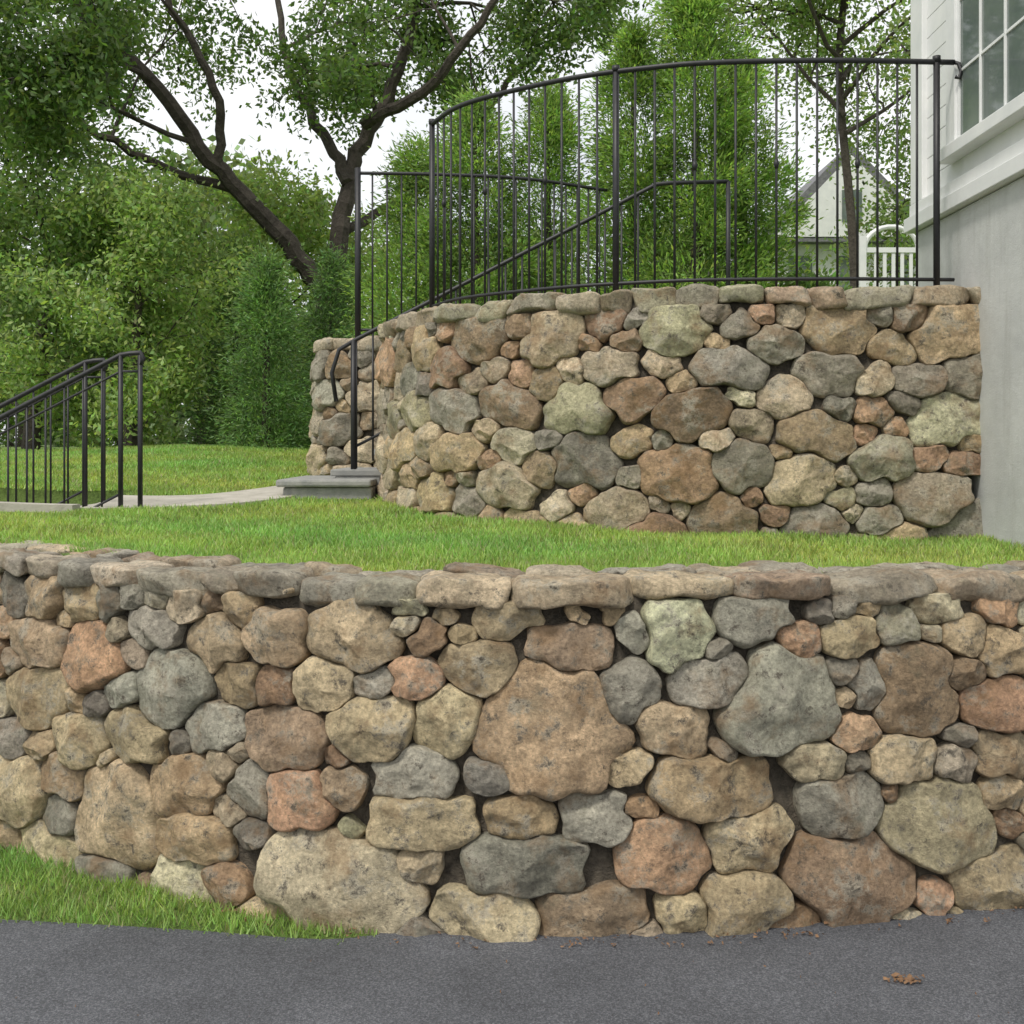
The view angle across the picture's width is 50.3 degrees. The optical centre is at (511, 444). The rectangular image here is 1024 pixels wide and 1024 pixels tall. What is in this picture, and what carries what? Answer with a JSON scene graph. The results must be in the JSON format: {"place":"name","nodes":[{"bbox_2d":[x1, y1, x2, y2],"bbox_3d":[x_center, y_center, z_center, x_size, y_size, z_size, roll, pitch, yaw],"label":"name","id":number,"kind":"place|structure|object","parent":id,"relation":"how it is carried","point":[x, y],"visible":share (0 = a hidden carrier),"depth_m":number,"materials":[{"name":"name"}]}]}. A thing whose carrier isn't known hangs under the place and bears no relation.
{"place":"outdoors","nodes":[
{"label":"outdoors","id":0,"kind":"place"},
{"bbox_2d":[0,0,910,444],"label":"sky","id":1,"kind":"structure","parent":0,"point":[241,122],"materials":[{"name":"white"}]},
{"bbox_2d":[0,445,1013,938],"bbox_3d":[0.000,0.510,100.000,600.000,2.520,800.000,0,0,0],"label":"ground","id":2,"kind":"structure","parent":0,"point":[94,497],"depth_m":4.10,"materials":[{"name":"green plant"}]},
{"bbox_2d":[0,502,79,512],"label":"stone curb","id":3,"kind":"structure","parent":2,"relation":"on","point":[22,506],"depth_m":6.48,"materials":[{"name":"grey stone"}]},
{"bbox_2d":[0,0,173,448],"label":"deciduous tree","id":4,"kind":"object","parent":2,"relation":"on","point":[100,152],"visible":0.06,"depth_m":16.98,"materials":[{"name":"green plant"}]},
{"bbox_2d":[0,33,195,449],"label":"deciduous tree","id":5,"kind":"object","parent":2,"relation":"on","point":[17,215],"visible":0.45,"depth_m":13.10,"materials":[{"name":"green plant"}]},
{"bbox_2d":[0,147,282,449],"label":"deciduous tree","id":6,"kind":"object","parent":2,"relation":"on","point":[145,266],"visible":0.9,"depth_m":12.61,"materials":[{"name":"green plant"}]},
{"bbox_2d":[0,841,376,944],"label":"grass strip","id":7,"kind":"object","parent":2,"relation":"on","point":[60,868],"depth_m":3.88,"materials":[{"name":"green plant"}]},
{"bbox_2d":[81,486,295,509],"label":"stone path","id":8,"kind":"structure","parent":2,"relation":"on","point":[243,496],"depth_m":7.13,"materials":[{"name":"grey stone"}]},
{"bbox_2d":[166,225,306,446],"bbox_3d":[-3.604,-1.193,14.749,2.126,3.596,2.235,0,0,0],"label":"spruce tree","id":9,"kind":"object","parent":2,"relation":"on","point":[202,415],"visible":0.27,"depth_m":14.63,"materials":[{"name":"green plant"}]},
{"bbox_2d":[172,234,315,450],"bbox_3d":[-2.718,-0.828,12.125,1.805,3.010,1.790,0,0,0],"label":"spruce tree","id":10,"kind":"object","parent":2,"relation":"on","point":[265,284],"visible":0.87,"depth_m":12.07,"materials":[{"name":"green plant"}]},
{"bbox_2d":[125,135,407,445],"bbox_3d":[-3.470,-2.051,16.524,5.163,5.294,3.994,0,0,38],"label":"deciduous tree","id":11,"kind":"object","parent":2,"relation":"on","point":[310,217],"visible":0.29,"depth_m":15.90,"materials":[{"name":"green plant"}]},
{"bbox_2d":[272,233,377,446],"bbox_3d":[-2.141,-0.984,13.530,2.023,3.314,1.970,0,0,0],"label":"spruce tree","id":12,"kind":"object","parent":2,"relation":"on","point":[333,302],"visible":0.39,"depth_m":13.48,"materials":[{"name":"green plant"}]},
{"bbox_2d":[276,475,376,498],"bbox_3d":[-1.245,0.340,7.690,0.630,0.220,1.020,0,0,0],"label":"stone landing","id":13,"kind":"object","parent":2,"relation":"on","point":[323,486],"visible":0.6,"depth_m":7.22,"materials":[{"name":"grey stone"}]},
{"bbox_2d":[330,449,380,485],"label":"stone steps","id":14,"kind":"structure","parent":13,"relation":"on","point":[363,472],"depth_m":7.49,"materials":[{"name":"grey stone"}]},
{"bbox_2d":[0,0,663,337],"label":"oak tree","id":15,"kind":"object","parent":2,"relation":"on","point":[88,50],"visible":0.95,"depth_m":14.60,"materials":[{"name":"green plant"}]},
{"bbox_2d":[305,335,381,474],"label":"stone stair wall","id":16,"kind":"structure","parent":2,"relation":"on","point":[329,433],"depth_m":8.45,"materials":[{"name":"stone"}]},
{"bbox_2d":[0,110,750,446],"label":"distant trees","id":17,"kind":"object","parent":2,"relation":"on","point":[202,226],"visible":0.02,"depth_m":29.49,"materials":[{"name":"green plant"}]},
{"bbox_2d":[324,61,619,337],"bbox_3d":[-0.204,-1.893,10.477,3.568,3.827,2.720,0,0,0],"label":"arborvitae tree","id":18,"kind":"object","parent":2,"relation":"on","point":[406,162],"visible":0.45,"depth_m":10.43,"materials":[{"name":"green plant"}]},
{"bbox_2d":[355,167,607,336],"bbox_3d":[-0.193,-1.460,8.815,2.128,1.460,0.228,0,0,-16],"label":"iron fence","id":19,"kind":"object","parent":2,"relation":"on","point":[358,174],"visible":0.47,"depth_m":8.64,"materials":[{"name":"black metal"}]},
{"bbox_2d":[0,540,1023,942],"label":"stone retaining wall","id":20,"kind":"structure","parent":2,"relation":"on","point":[490,752],"depth_m":3.77,"materials":[{"name":"beige stone"}]},
{"bbox_2d":[0,443,1023,572],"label":"grass lawn","id":21,"kind":"structure","parent":2,"relation":"on","point":[649,549],"depth_m":5.42,"materials":[{"name":"green plant"}]},
{"bbox_2d":[374,284,982,539],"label":"stone retaining wall","id":22,"kind":"structure","parent":2,"relation":"on","point":[739,408],"depth_m":5.54,"materials":[{"name":"stone"}]},
{"bbox_2d":[330,179,729,468],"bbox_3d":[0.126,-0.796,7.560,2.781,2.092,0.040,0,0,0],"label":"stair handrail","id":23,"kind":"object","parent":22,"relation":"on","point":[353,344],"visible":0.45,"depth_m":7.55,"materials":[{"name":"black metal"}]},
{"bbox_2d":[429,55,962,307],"bbox_3d":[0.830,-1.387,6.049,3.107,1.315,0.551,0,0,22],"label":"iron fence","id":24,"kind":"object","parent":22,"relation":"on","point":[935,61],"visible":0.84,"depth_m":5.77,"materials":[{"name":"black metal"}]},
{"bbox_2d":[546,0,831,294],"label":"arborvitae tree","id":25,"kind":"object","parent":2,"relation":"on","point":[690,16],"visible":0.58,"depth_m":9.54,"materials":[{"name":"green plant"}]},
{"bbox_2d":[634,0,910,287],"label":"deciduous tree","id":26,"kind":"object","parent":2,"relation":"on","point":[805,12],"visible":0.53,"depth_m":20.59,"materials":[{"name":"green plant"}]},
{"bbox_2d":[779,254,851,290],"bbox_3d":[2.673,-0.935,9.795,1.858,1.546,1.751,0,0,-35],"label":"shrub","id":27,"kind":"object","parent":2,"relation":"on","point":[808,284],"visible":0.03,"depth_m":9.68,"materials":[{"name":"green plant"}]},
{"bbox_2d":[731,244,915,286],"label":"walls","id":28,"kind":"structure","parent":2,"relation":"on","point":[822,254],"depth_m":28.00,"materials":[{"name":"white paint"}]},
{"bbox_2d":[717,147,912,277],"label":"roof","id":29,"kind":"structure","parent":28,"relation":"on","point":[807,189],"depth_m":27.60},
{"bbox_2d":[778,155,907,236],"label":"gable","id":30,"kind":"structure","parent":29,"relation":"attached to","point":[826,200],"depth_m":27.58,"materials":[{"name":"white paint"}]},
{"bbox_2d":[788,190,913,289],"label":"windows","id":31,"kind":"structure","parent":28,"relation":"attached to","point":[845,265],"depth_m":27.94,"materials":[{"name":"grey glass"}]},
{"bbox_2d":[798,24,915,286],"bbox_3d":[10.212,-4.473,22.277,6.878,9.248,7.402,0,0,43],"label":"deciduous tree","id":32,"kind":"object","parent":2,"relation":"on","point":[903,213],"visible":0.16,"depth_m":21.79,"materials":[{"name":"green plant"}]},
{"bbox_2d":[859,224,915,286],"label":"garden gate","id":33,"kind":"structure","parent":2,"relation":"on","point":[864,249],"depth_m":13.02,"materials":[{"name":"white paint"}]},
{"bbox_2d":[918,177,1023,546],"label":"foundation","id":34,"kind":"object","parent":2,"relation":"on","point":[982,243],"visible":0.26,"depth_m":5.33,"materials":[{"name":"paint"}]},
{"bbox_2d":[904,138,1023,233],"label":"sill band","id":35,"kind":"object","parent":34,"relation":"on","point":[1002,169],"visible":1,"depth_m":5.52,"materials":[{"name":"white paint"}]},
{"bbox_2d":[927,0,1023,195],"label":"siding","id":36,"kind":"object","parent":35,"relation":"on","point":[936,45],"visible":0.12,"depth_m":6.04,"materials":[{"name":"white paint"}]},
{"bbox_2d":[911,0,926,204],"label":"corner board","id":37,"kind":"object","parent":36,"relation":"attached to","point":[918,29],"visible":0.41,"depth_m":6.30,"materials":[{"name":"white paint"}]},
{"bbox_2d":[940,0,1023,163],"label":"window trim","id":38,"kind":"structure","parent":36,"relation":"attached to","point":[992,126],"depth_m":5.72,"materials":[{"name":"white wood"}]},
{"bbox_2d":[957,0,1023,137],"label":"window sash","id":39,"kind":"object","parent":38,"relation":"in","point":[999,38],"depth_m":5.47,"materials":[{"name":"white wood"}]},
{"bbox_2d":[961,0,1023,134],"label":"window glass","id":40,"kind":"object","parent":39,"relation":"in","point":[992,61],"visible":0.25,"depth_m":5.39,"materials":[{"name":"grey glass"}]},
{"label":"stone steps","id":41,"kind":"object","parent":2,"relation":"on","visible":0},
{"bbox_2d":[0,358,108,506],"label":"stair handrail","id":42,"kind":"object","parent":41,"relation":"on","point":[83,363],"visible":0.66,"depth_m":7.24,"materials":[{"name":"black metal"}]},
{"bbox_2d":[0,350,145,506],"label":"stair handrail","id":43,"kind":"object","parent":41,"relation":"on","point":[101,365],"visible":0.73,"depth_m":6.67,"materials":[{"name":"black metal"}]},
{"bbox_2d":[0,908,1023,1023],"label":"driveway","id":44,"kind":"structure","parent":0,"point":[53,973],"depth_m":3.37,"materials":[{"name":"grey asphalt"}]},
{"bbox_2d":[15,902,1021,1016],"bbox_3d":[0.552,1.637,3.328,5.076,0.012,1.339,0,0,-3],"label":"leaf debris","id":45,"kind":"object","parent":44,"relation":"on","point":[910,978],"visible":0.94,"depth_m":3.60,"materials":[{"name":"brown plant"}]}
]}

